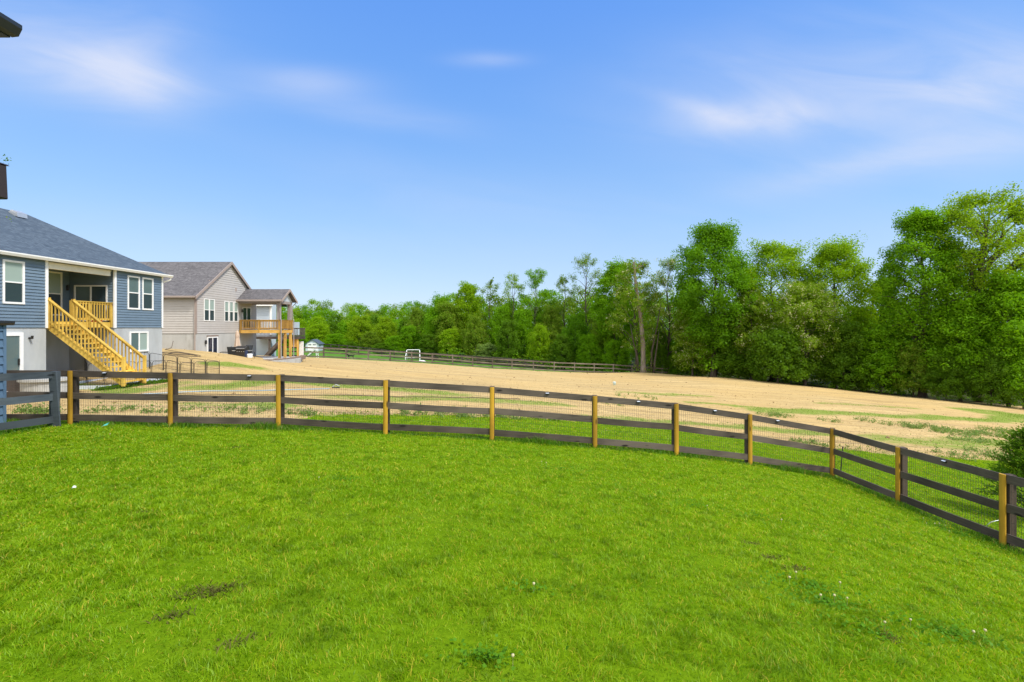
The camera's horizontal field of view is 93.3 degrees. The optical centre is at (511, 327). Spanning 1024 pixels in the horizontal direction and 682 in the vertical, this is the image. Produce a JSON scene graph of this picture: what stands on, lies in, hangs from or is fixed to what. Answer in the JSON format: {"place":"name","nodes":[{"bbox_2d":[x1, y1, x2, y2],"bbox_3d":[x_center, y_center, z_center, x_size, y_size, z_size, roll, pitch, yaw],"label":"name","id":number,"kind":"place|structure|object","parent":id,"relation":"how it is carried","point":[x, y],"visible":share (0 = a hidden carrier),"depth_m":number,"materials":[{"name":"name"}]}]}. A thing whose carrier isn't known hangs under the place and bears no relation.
{"place":"outdoors","nodes":[
{"label":"outdoors","id":0,"kind":"place"},
{"bbox_2d":[276,329,631,372],"bbox_3d":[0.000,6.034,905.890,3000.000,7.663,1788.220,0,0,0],"label":"pasture","id":1,"kind":"structure","parent":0,"point":[343,355],"depth_m":79.45,"materials":[{"name":"green plant"}]},
{"bbox_2d":[256,305,304,355],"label":"pale blue house","id":2,"kind":"structure","parent":1,"relation":"on","point":[266,344],"depth_m":56.00,"materials":[{"name":"grey"}]},
{"bbox_2d":[304,339,324,350],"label":"garden shed","id":3,"kind":"structure","parent":1,"relation":"on","point":[314,343],"depth_m":88.03,"materials":[{"name":"white"}]},
{"bbox_2d":[305,323,331,342],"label":"meadow tree","id":4,"kind":"object","parent":1,"relation":"on","point":[320,330],"visible":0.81,"depth_m":106.97,"materials":[{"name":"green plant"}]},
{"bbox_2d":[322,333,348,349],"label":"meadow tree","id":5,"kind":"object","parent":1,"relation":"on","point":[333,338],"visible":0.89,"depth_m":96.97,"materials":[{"name":"green plant"}]},
{"bbox_2d":[276,298,430,348],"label":"hillside woodland","id":6,"kind":"object","parent":1,"relation":"on","point":[326,316],"visible":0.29,"depth_m":137.29,"materials":[{"name":"green plant"}]},
{"bbox_2d":[342,314,375,348],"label":"meadow tree","id":7,"kind":"object","parent":1,"relation":"on","point":[355,324],"visible":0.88,"depth_m":106.54,"materials":[{"name":"green plant"}]},
{"bbox_2d":[359,331,381,349],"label":"meadow tree","id":8,"kind":"object","parent":1,"relation":"on","point":[366,338],"visible":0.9,"depth_m":100.06,"materials":[{"name":"green plant"}]},
{"bbox_2d":[371,343,390,353],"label":"meadow tree","id":9,"kind":"object","parent":1,"relation":"on","point":[380,346],"visible":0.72,"depth_m":91.41,"materials":[{"name":"green plant"}]},
{"bbox_2d":[372,315,399,343],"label":"meadow tree","id":10,"kind":"object","parent":1,"relation":"on","point":[386,325],"visible":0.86,"depth_m":103.00,"materials":[{"name":"green plant"}]},
{"bbox_2d":[384,335,403,352],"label":"meadow tree","id":11,"kind":"object","parent":1,"relation":"on","point":[395,344],"visible":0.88,"depth_m":93.22,"materials":[{"name":"green plant"}]},
{"bbox_2d":[399,325,421,354],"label":"meadow tree","id":12,"kind":"object","parent":1,"relation":"on","point":[410,331],"visible":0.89,"depth_m":94.96,"materials":[{"name":"green plant"}]},
{"bbox_2d":[404,306,426,347],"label":"meadow tree","id":13,"kind":"object","parent":1,"relation":"on","point":[414,320],"visible":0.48,"depth_m":101.08,"materials":[{"name":"green plant"}]},
{"bbox_2d":[415,332,438,358],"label":"young tree","id":14,"kind":"object","parent":1,"relation":"on","point":[425,341],"visible":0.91,"depth_m":85.29,"materials":[{"name":"green plant"}]},
{"bbox_2d":[422,316,440,357],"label":"young tree","id":15,"kind":"object","parent":1,"relation":"on","point":[431,329],"visible":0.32,"depth_m":89.27,"materials":[{"name":"green plant"}]},
{"bbox_2d":[424,295,450,356],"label":"sycamore tree","id":16,"kind":"object","parent":1,"relation":"on","point":[436,300],"visible":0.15,"depth_m":93.24,"materials":[{"name":"green plant"}]},
{"bbox_2d":[437,327,462,360],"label":"young tree","id":17,"kind":"object","parent":1,"relation":"on","point":[448,338],"visible":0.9,"depth_m":83.27,"materials":[{"name":"green plant"}]},
{"bbox_2d":[429,300,472,352],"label":"leaning willow tree","id":18,"kind":"object","parent":1,"relation":"on","point":[447,310],"visible":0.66,"depth_m":86.80,"materials":[{"name":"green plant"}]},
{"bbox_2d":[451,281,486,353],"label":"willow tree","id":19,"kind":"object","parent":1,"relation":"on","point":[468,290],"visible":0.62,"depth_m":88.72,"materials":[{"name":"green plant"}]},
{"bbox_2d":[460,314,490,356],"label":"young tree","id":20,"kind":"object","parent":1,"relation":"on","point":[469,335],"visible":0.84,"depth_m":81.17,"materials":[{"name":"green plant"}]},
{"bbox_2d":[323,344,630,372],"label":"paddock fence","id":21,"kind":"object","parent":1,"relation":"on","point":[447,357],"visible":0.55,"depth_m":77.49,"materials":[{"name":"brown wood"}]},
{"bbox_2d":[282,346,676,374],"bbox_3d":[-1.702,4.588,60.181,50.329,4.951,1.986,0,0,-12],"label":"paddock fence","id":22,"kind":"object","parent":1,"relation":"on","point":[472,361],"visible":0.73,"depth_m":58.74,"materials":[{"name":"brown wood"}]},
{"bbox_2d":[473,342,498,362],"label":"grey green bush","id":23,"kind":"object","parent":1,"relation":"on","point":[486,349],"visible":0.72,"depth_m":78.16,"materials":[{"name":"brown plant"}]},
{"bbox_2d":[476,277,499,334],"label":"bare topped tree","id":24,"kind":"object","parent":1,"relation":"on","point":[489,306],"visible":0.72,"depth_m":85.58,"materials":[{"name":"green plant"}]},
{"bbox_2d":[486,304,511,357],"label":"young tree","id":25,"kind":"object","parent":1,"relation":"on","point":[500,314],"visible":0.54,"depth_m":82.06,"materials":[{"name":"green plant"}]},
{"bbox_2d":[493,318,523,363],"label":"young tree","id":26,"kind":"object","parent":1,"relation":"on","point":[508,330],"visible":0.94,"depth_m":76.20,"materials":[{"name":"green plant"}]},
{"bbox_2d":[502,272,525,321],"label":"poplar tree","id":27,"kind":"object","parent":1,"relation":"on","point":[518,287],"visible":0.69,"depth_m":83.84,"materials":[{"name":"green plant"}]},
{"bbox_2d":[511,306,537,365],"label":"young tree","id":28,"kind":"object","parent":1,"relation":"on","point":[523,317],"visible":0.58,"depth_m":78.94,"materials":[{"name":"green plant"}]},
{"bbox_2d":[518,267,551,364],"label":"walnut tree","id":29,"kind":"object","parent":1,"relation":"on","point":[537,279],"visible":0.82,"depth_m":81.50,"materials":[{"name":"green plant"}]},
{"bbox_2d":[526,322,555,363],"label":"young tree","id":30,"kind":"object","parent":1,"relation":"on","point":[543,344],"visible":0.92,"depth_m":74.12,"materials":[{"name":"green plant"}]},
{"bbox_2d":[535,303,562,367],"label":"young tree","id":31,"kind":"object","parent":1,"relation":"on","point":[547,320],"visible":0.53,"depth_m":78.11,"materials":[{"name":"green plant"}]},
{"bbox_2d":[548,333,574,368],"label":"young tree","id":32,"kind":"object","parent":1,"relation":"on","point":[561,342],"visible":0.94,"depth_m":71.30,"materials":[{"name":"green plant"}]},
{"bbox_2d":[550,274,575,368],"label":"slender ash tree","id":33,"kind":"object","parent":1,"relation":"on","point":[567,299],"visible":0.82,"depth_m":77.73,"materials":[{"name":"green plant"}]},
{"bbox_2d":[560,309,590,365],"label":"young tree","id":34,"kind":"object","parent":1,"relation":"on","point":[572,321],"visible":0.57,"depth_m":73.08,"materials":[{"name":"green plant"}]},
{"bbox_2d":[565,252,601,370],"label":"ash tree","id":35,"kind":"object","parent":1,"relation":"on","point":[581,263],"visible":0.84,"depth_m":75.81,"materials":[{"name":"green plant"}]},
{"bbox_2d":[575,333,602,372],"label":"young tree","id":36,"kind":"object","parent":1,"relation":"on","point":[590,341],"visible":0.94,"depth_m":69.12,"materials":[{"name":"green plant"}]},
{"bbox_2d":[587,314,616,370],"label":"young tree","id":37,"kind":"object","parent":1,"relation":"on","point":[594,332],"visible":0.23,"depth_m":71.29,"materials":[{"name":"green plant"}]},
{"bbox_2d":[589,256,635,353],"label":"linden tree","id":38,"kind":"object","parent":1,"relation":"on","point":[601,308],"visible":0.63,"depth_m":69.86,"materials":[{"name":"green plant"}]},
{"bbox_2d":[600,338,631,371],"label":"young tree","id":39,"kind":"object","parent":1,"relation":"on","point":[613,348],"visible":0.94,"depth_m":66.69,"materials":[{"name":"green plant"}]},
{"bbox_2d":[603,259,666,371],"bbox_3d":[16.368,-1.269,64.839,8.626,16.032,7.625,0,0,-21],"label":"snag companion tree","id":40,"kind":"object","parent":1,"relation":"on","point":[626,290],"visible":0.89,"depth_m":64.40,"materials":[{"name":"green plant"}]},
{"bbox_2d":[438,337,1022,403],"bbox_3d":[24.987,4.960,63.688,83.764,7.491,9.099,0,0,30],"label":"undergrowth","id":41,"kind":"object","parent":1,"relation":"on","point":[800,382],"visible":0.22,"depth_m":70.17,"materials":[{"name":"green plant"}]},
{"bbox_2d":[0,413,1023,681],"bbox_3d":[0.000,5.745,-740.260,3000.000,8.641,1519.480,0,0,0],"label":"lawn","id":42,"kind":"structure","parent":0,"point":[348,642],"depth_m":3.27,"materials":[{"name":"plant"}]},
{"bbox_2d":[0,320,14,422],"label":"blue shed","id":43,"kind":"structure","parent":42,"relation":"on","point":[3,360],"depth_m":10.97,"materials":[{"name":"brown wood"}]},
{"bbox_2d":[0,12,21,37],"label":"house","id":44,"kind":"structure","parent":42,"relation":"on","point":[9,27],"depth_m":5.99,"materials":[{"name":"black metal"}]},
{"bbox_2d":[0,162,8,199],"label":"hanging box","id":45,"kind":"object","parent":44,"relation":"hanging from","point":[3,185],"visible":1,"depth_m":5.93,"materials":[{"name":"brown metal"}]},
{"bbox_2d":[0,371,60,429],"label":"grey stained fence","id":46,"kind":"object","parent":42,"relation":"on","point":[52,397],"visible":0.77,"depth_m":10.60,"materials":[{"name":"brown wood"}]},
{"bbox_2d":[0,417,1023,555],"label":"fence line grass","id":47,"kind":"structure","parent":42,"relation":"on","point":[269,426],"depth_m":11.23,"materials":[{"name":"green plant"}]},
{"bbox_2d":[7,370,1023,551],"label":"rail fence","id":48,"kind":"object","parent":42,"relation":"on","point":[1005,505],"visible":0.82,"depth_m":11.27,"materials":[{"name":"brown wood"}]},
{"bbox_2d":[131,446,906,653],"bbox_3d":[-1.748,1.944,4.878,9.300,0.723,4.349,0,0,25],"label":"thatch","id":49,"kind":"object","parent":42,"relation":"on","point":[171,614],"visible":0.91,"depth_m":2.97,"materials":[{"name":"brown plant"}]},
{"bbox_2d":[52,422,1023,681],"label":"clover","id":50,"kind":"object","parent":42,"relation":"on","point":[808,592],"depth_m":3.45,"materials":[{"name":"green plant"}]},
{"bbox_2d":[971,420,1023,516],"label":"young conifer","id":51,"kind":"object","parent":42,"relation":"on","point":[1015,461],"visible":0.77,"depth_m":11.16,"materials":[{"name":"green plant"}]},
{"bbox_2d":[0,0,1023,328],"label":"sky","id":52,"kind":"structure","parent":0,"point":[372,153],"materials":[{"name":"blue"}]},
{"bbox_2d":[7,348,1023,460],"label":"straw field","id":53,"kind":"structure","parent":0,"point":[432,373],"depth_m":28.77,"materials":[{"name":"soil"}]},
{"bbox_2d":[7,380,18,391],"bbox_3d":[-18.301,2.151,17.947,2.384,0.842,0.240,0,0,-19],"label":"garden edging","id":54,"kind":"object","parent":53,"relation":"on","point":[12,385],"visible":0.05,"depth_m":17.79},
{"bbox_2d":[17,377,66,391],"bbox_3d":[-16.900,2.095,17.600,1.600,0.530,1.600,0,0,0],"label":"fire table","id":55,"kind":"object","parent":53,"relation":"on","point":[39,385],"visible":0.32,"depth_m":16.96,"materials":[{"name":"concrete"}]},
{"bbox_2d":[7,378,158,391],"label":"patio slab","id":56,"kind":"structure","parent":53,"relation":"on","point":[87,387],"depth_m":19.52,"materials":[{"name":"grey concrete"}]},
{"bbox_2d":[0,208,172,385],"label":"blue house","id":57,"kind":"structure","parent":53,"relation":"on","point":[69,301],"depth_m":21.53,"materials":[{"name":"plastic"}]},
{"bbox_2d":[2,259,24,303],"bbox_3d":[-19.041,-1.730,18.472,0.057,1.660,0.790,0,0,2],"label":"window","id":58,"kind":"structure","parent":57,"relation":"in","point":[13,274],"depth_m":18.48,"materials":[{"name":"white plastic"}]},
{"bbox_2d":[7,332,23,369],"bbox_3d":[-19.053,1.295,17.911,0.078,2.210,1.820,0,0,2],"label":"patio door","id":59,"kind":"structure","parent":57,"relation":"in","point":[15,340],"depth_m":18.55,"materials":[{"name":"white plastic"}]},
{"bbox_2d":[48,271,62,315],"bbox_3d":[-21.135,-1.565,22.181,0.057,2.030,1.020,0,0,2],"label":"window","id":60,"kind":"structure","parent":57,"relation":"in","point":[55,279],"depth_m":22.43,"materials":[{"name":"white glass"}]},
{"bbox_2d":[74,285,107,320],"bbox_3d":[-20.070,-1.160,23.027,1.640,1.720,0.057,0,0,2],"label":"sliding door","id":61,"kind":"structure","parent":57,"relation":"in","point":[96,293],"depth_m":23.03,"materials":[{"name":"glass"}]},
{"bbox_2d":[127,275,139,309],"bbox_3d":[-18.850,-1.730,24.089,0.057,1.660,0.750,0,0,2],"label":"window","id":62,"kind":"structure","parent":57,"relation":"in","point":[133,282],"depth_m":24.09,"materials":[{"name":"white plastic"}]},
{"bbox_2d":[129,331,148,351],"bbox_3d":[-18.842,0.710,24.433,0.057,1.020,1.170,0,0,2],"label":"window","id":63,"kind":"structure","parent":57,"relation":"in","point":[139,340],"depth_m":24.43,"materials":[{"name":"white plastic"}]},
{"bbox_2d":[142,277,153,309],"bbox_3d":[-18.824,-1.730,24.983,0.057,1.660,0.730,0,0,2],"label":"window","id":64,"kind":"structure","parent":57,"relation":"in","point":[147,283],"depth_m":24.98,"materials":[{"name":"white plastic"}]},
{"bbox_2d":[91,379,167,390],"bbox_3d":[-16.120,2.402,20.765,0.898,0.270,3.685,0,0,8],"label":"grass patch","id":65,"kind":"object","parent":53,"relation":"on","point":[116,386],"visible":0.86,"depth_m":20.25,"materials":[{"name":"green plant"}]},
{"bbox_2d":[84,352,219,385],"bbox_3d":[-18.064,1.845,23.933,4.366,1.425,5.076,0,0,41],"label":"pet pen","id":66,"kind":"object","parent":53,"relation":"on","point":[86,365],"visible":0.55,"depth_m":23.80,"materials":[{"name":"black metal"}]},
{"bbox_2d":[162,343,200,356],"bbox_3d":[-21.710,1.341,30.568,6.273,0.853,2.043,0,0,41],"label":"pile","id":67,"kind":"object","parent":53,"relation":"on","point":[184,353],"visible":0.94,"depth_m":29.26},
{"bbox_2d":[140,262,297,357],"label":"tan house","id":68,"kind":"structure","parent":53,"relation":"on","point":[209,307],"depth_m":36.36,"materials":[{"name":"wood"}]},
{"bbox_2d":[204,298,214,320],"bbox_3d":[-21.900,-1.270,34.985,0.057,1.620,1.230,0,0,0],"label":"window","id":69,"kind":"structure","parent":68,"relation":"in","point":[209,304],"depth_m":34.97,"materials":[{"name":"white plastic"}]},
{"bbox_2d":[207,336,217,352],"bbox_3d":[-21.901,1.710,35.375,0.057,2.080,1.250,0,0,0],"label":"patio door","id":70,"kind":"structure","parent":68,"relation":"in","point":[212,342],"depth_m":35.34,"materials":[{"name":"white plastic"}]},
{"bbox_2d":[224,301,228,321],"bbox_3d":[-21.900,-1.240,37.090,0.057,1.560,0.540,0,0,0],"label":"window","id":71,"kind":"structure","parent":68,"relation":"in","point":[226,306],"depth_m":37.10,"materials":[{"name":"white plastic"}]},
{"bbox_2d":[229,301,233,321],"bbox_3d":[-21.900,-1.240,37.730,0.057,1.560,0.540,0,0,0],"label":"window","id":72,"kind":"structure","parent":68,"relation":"in","point":[231,304],"depth_m":37.76,"materials":[{"name":"white plastic"}]},
{"bbox_2d":[242,307,250,327],"bbox_3d":[-21.900,-0.755,39.925,0.057,1.810,1.250,0,0,0],"label":"sliding door","id":73,"kind":"structure","parent":68,"relation":"in","point":[246,310],"depth_m":39.89,"materials":[{"name":"glass"}]},
{"bbox_2d":[144,388,328,393],"bbox_3d":[-10.906,2.524,19.034,6.992,0.221,0.502,0,0,-25],"label":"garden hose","id":74,"kind":"object","parent":53,"relation":"on","point":[233,390],"visible":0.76,"depth_m":19.00,"materials":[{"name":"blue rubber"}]},
{"bbox_2d":[257,356,301,362],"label":"stone patio","id":75,"kind":"structure","parent":53,"relation":"on","point":[297,360],"depth_m":38.49,"materials":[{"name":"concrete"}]},
{"bbox_2d":[232,346,252,356],"bbox_3d":[-19.517,1.899,34.967,1.280,1.136,0.566,0,0,0],"label":"gas grill","id":76,"kind":"object","parent":75,"relation":"on","point":[240,350],"visible":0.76,"depth_m":34.75,"materials":[{"name":"black metal"}]},
{"bbox_2d":[179,393,519,398],"bbox_3d":[-5.864,2.828,19.194,13.383,0.795,1.410,0,0,-17],"label":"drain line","id":77,"kind":"object","parent":53,"relation":"on","point":[362,395],"visible":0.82,"depth_m":18.67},
{"bbox_2d":[11,391,1012,461],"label":"weeds","id":78,"kind":"object","parent":53,"relation":"on","point":[944,429],"visible":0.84,"depth_m":18.02,"materials":[{"name":"green plant"}]},
{"bbox_2d":[36,348,1011,453],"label":"soil clods","id":79,"kind":"object","parent":53,"relation":"on","point":[571,392],"visible":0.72,"depth_m":30.57,"materials":[{"name":"brown soil"}]},
{"bbox_2d":[627,257,660,372],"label":"snag tree","id":80,"kind":"object","parent":53,"relation":"on","point":[642,366],"visible":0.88,"depth_m":62.91,"materials":[{"name":"brown plant"}]},
{"bbox_2d":[670,302,716,375],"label":"mulberry tree","id":81,"kind":"object","parent":53,"relation":"on","point":[681,356],"visible":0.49,"depth_m":61.00,"materials":[{"name":"green plant"}]},
{"bbox_2d":[663,217,772,376],"bbox_3d":[25.230,-3.408,60.072,11.295,19.759,11.967,0,0,0],"label":"maple tree","id":82,"kind":"object","parent":53,"relation":"on","point":[715,239],"visible":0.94,"depth_m":58.01,"materials":[{"name":"green plant"}]},
{"bbox_2d":[724,285,774,379],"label":"locust sapling tree","id":83,"kind":"object","parent":53,"relation":"on","point":[759,306],"visible":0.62,"depth_m":56.69,"materials":[{"name":"green plant"}]},
{"bbox_2d":[742,321,819,382],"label":"box elder tree","id":84,"kind":"object","parent":53,"relation":"on","point":[773,344],"visible":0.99,"depth_m":52.33,"materials":[{"name":"green plant"}]},
{"bbox_2d":[760,277,856,385],"bbox_3d":[33.247,0.509,54.516,9.278,12.711,8.773,0,0,-35],"label":"locust tree","id":85,"kind":"object","parent":53,"relation":"on","point":[824,304],"visible":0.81,"depth_m":53.05,"materials":[{"name":"green plant"}]},
{"bbox_2d":[806,319,882,390],"bbox_3d":[35.795,3.009,52.444,7.282,8.069,6.497,0,0,0],"label":"hazel tree","id":86,"kind":"object","parent":53,"relation":"on","point":[839,364],"visible":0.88,"depth_m":51.35,"materials":[{"name":"green plant"}]},
{"bbox_2d":[845,319,916,394],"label":"young maple tree","id":87,"kind":"object","parent":53,"relation":"on","point":[885,358],"visible":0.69,"depth_m":49.78,"materials":[{"name":"green plant"}]},
{"bbox_2d":[886,338,940,396],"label":"young tree","id":88,"kind":"object","parent":53,"relation":"on","point":[907,355],"visible":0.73,"depth_m":47.71,"materials":[{"name":"green plant"}]},
{"bbox_2d":[918,351,971,400],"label":"young tree","id":89,"kind":"object","parent":53,"relation":"on","point":[961,381],"visible":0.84,"depth_m":44.97,"materials":[{"name":"green plant"}]},
{"bbox_2d":[917,293,1007,401],"bbox_3d":[42.473,2.059,45.872,6.676,10.600,5.997,0,0,35],"label":"beech tree","id":90,"kind":"object","parent":53,"relation":"on","point":[958,327],"visible":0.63,"depth_m":44.90,"materials":[{"name":"green plant"}]},
{"bbox_2d":[957,269,1023,406],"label":"hornbeam tree","id":91,"kind":"object","parent":53,"relation":"on","point":[1013,328],"visible":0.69,"depth_m":43.29,"materials":[{"name":"green plant"}]},
{"bbox_2d":[964,345,1017,405],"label":"young tree","id":92,"kind":"object","parent":53,"relation":"on","point":[988,365],"visible":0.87,"depth_m":42.85,"materials":[{"name":"green plant"}]},
{"bbox_2d":[992,338,1023,408],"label":"young tree","id":93,"kind":"object","parent":53,"relation":"on","point":[1016,386],"visible":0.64,"depth_m":42.11,"materials":[{"name":"green plant"}]},
{"bbox_2d":[624,355,1021,405],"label":"forest floor","id":94,"kind":"structure","parent":0,"point":[824,385],"depth_m":56.26,"materials":[{"name":"brown plant"}]},
{"bbox_2d":[646,327,673,373],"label":"young tree","id":95,"kind":"object","parent":94,"relation":"on","point":[662,353],"visible":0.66,"depth_m":66.11,"materials":[{"name":"green plant"}]},
{"bbox_2d":[645,254,685,373],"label":"acacia tree","id":96,"kind":"object","parent":94,"relation":"on","point":[662,273],"visible":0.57,"depth_m":65.76,"materials":[{"name":"green plant"}]},
{"bbox_2d":[665,343,688,374],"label":"young tree","id":97,"kind":"object","parent":94,"relation":"on","point":[674,370],"visible":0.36,"depth_m":65.38,"materials":[{"name":"green plant"}]},
{"bbox_2d":[683,352,708,376],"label":"young tree","id":98,"kind":"object","parent":94,"relation":"on","point":[695,371],"visible":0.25,"depth_m":63.44,"materials":[{"name":"green plant"}]},
{"bbox_2d":[418,262,1023,380],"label":"deep woodland","id":99,"kind":"object","parent":94,"relation":"on","point":[554,299],"visible":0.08,"depth_m":87.60,"materials":[{"name":"green plant"}]},
{"bbox_2d":[712,329,753,378],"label":"crab tree","id":100,"kind":"object","parent":94,"relation":"on","point":[732,364],"visible":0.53,"depth_m":57.67,"materials":[{"name":"green plant"}]},
{"bbox_2d":[731,237,821,380],"bbox_3d":[32.172,-2.148,59.976,11.200,18.249,11.918,0,0,0],"label":"broad oak tree","id":101,"kind":"object","parent":94,"relation":"on","point":[783,254],"visible":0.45,"depth_m":57.85,"materials":[{"name":"green plant"}]},
{"bbox_2d":[789,233,886,387],"bbox_3d":[38.128,-1.843,57.163,10.010,18.420,9.638,0,0,-31],"label":"light oak tree","id":102,"kind":"object","parent":94,"relation":"on","point":[841,269],"visible":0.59,"depth_m":54.97,"materials":[{"name":"green plant"}]},
{"bbox_2d":[866,275,904,387],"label":"wild cherry tree","id":103,"kind":"object","parent":94,"relation":"on","point":[883,301],"visible":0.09,"depth_m":61.57,"materials":[{"name":"green plant"}]},
{"bbox_2d":[869,205,977,397],"bbox_3d":[41.408,-2.588,48.918,9.018,19.970,8.940,0,0,0],"label":"elm tree","id":104,"kind":"object","parent":94,"relation":"on","point":[920,221],"visible":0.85,"depth_m":47.75,"materials":[{"name":"green plant"}]},
{"bbox_2d":[922,181,1023,402],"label":"oak tree","id":105,"kind":"object","parent":94,"relation":"on","point":[966,204],"visible":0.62,"depth_m":45.43,"materials":[{"name":"green foliage"},{"name":"grey brown bark"}]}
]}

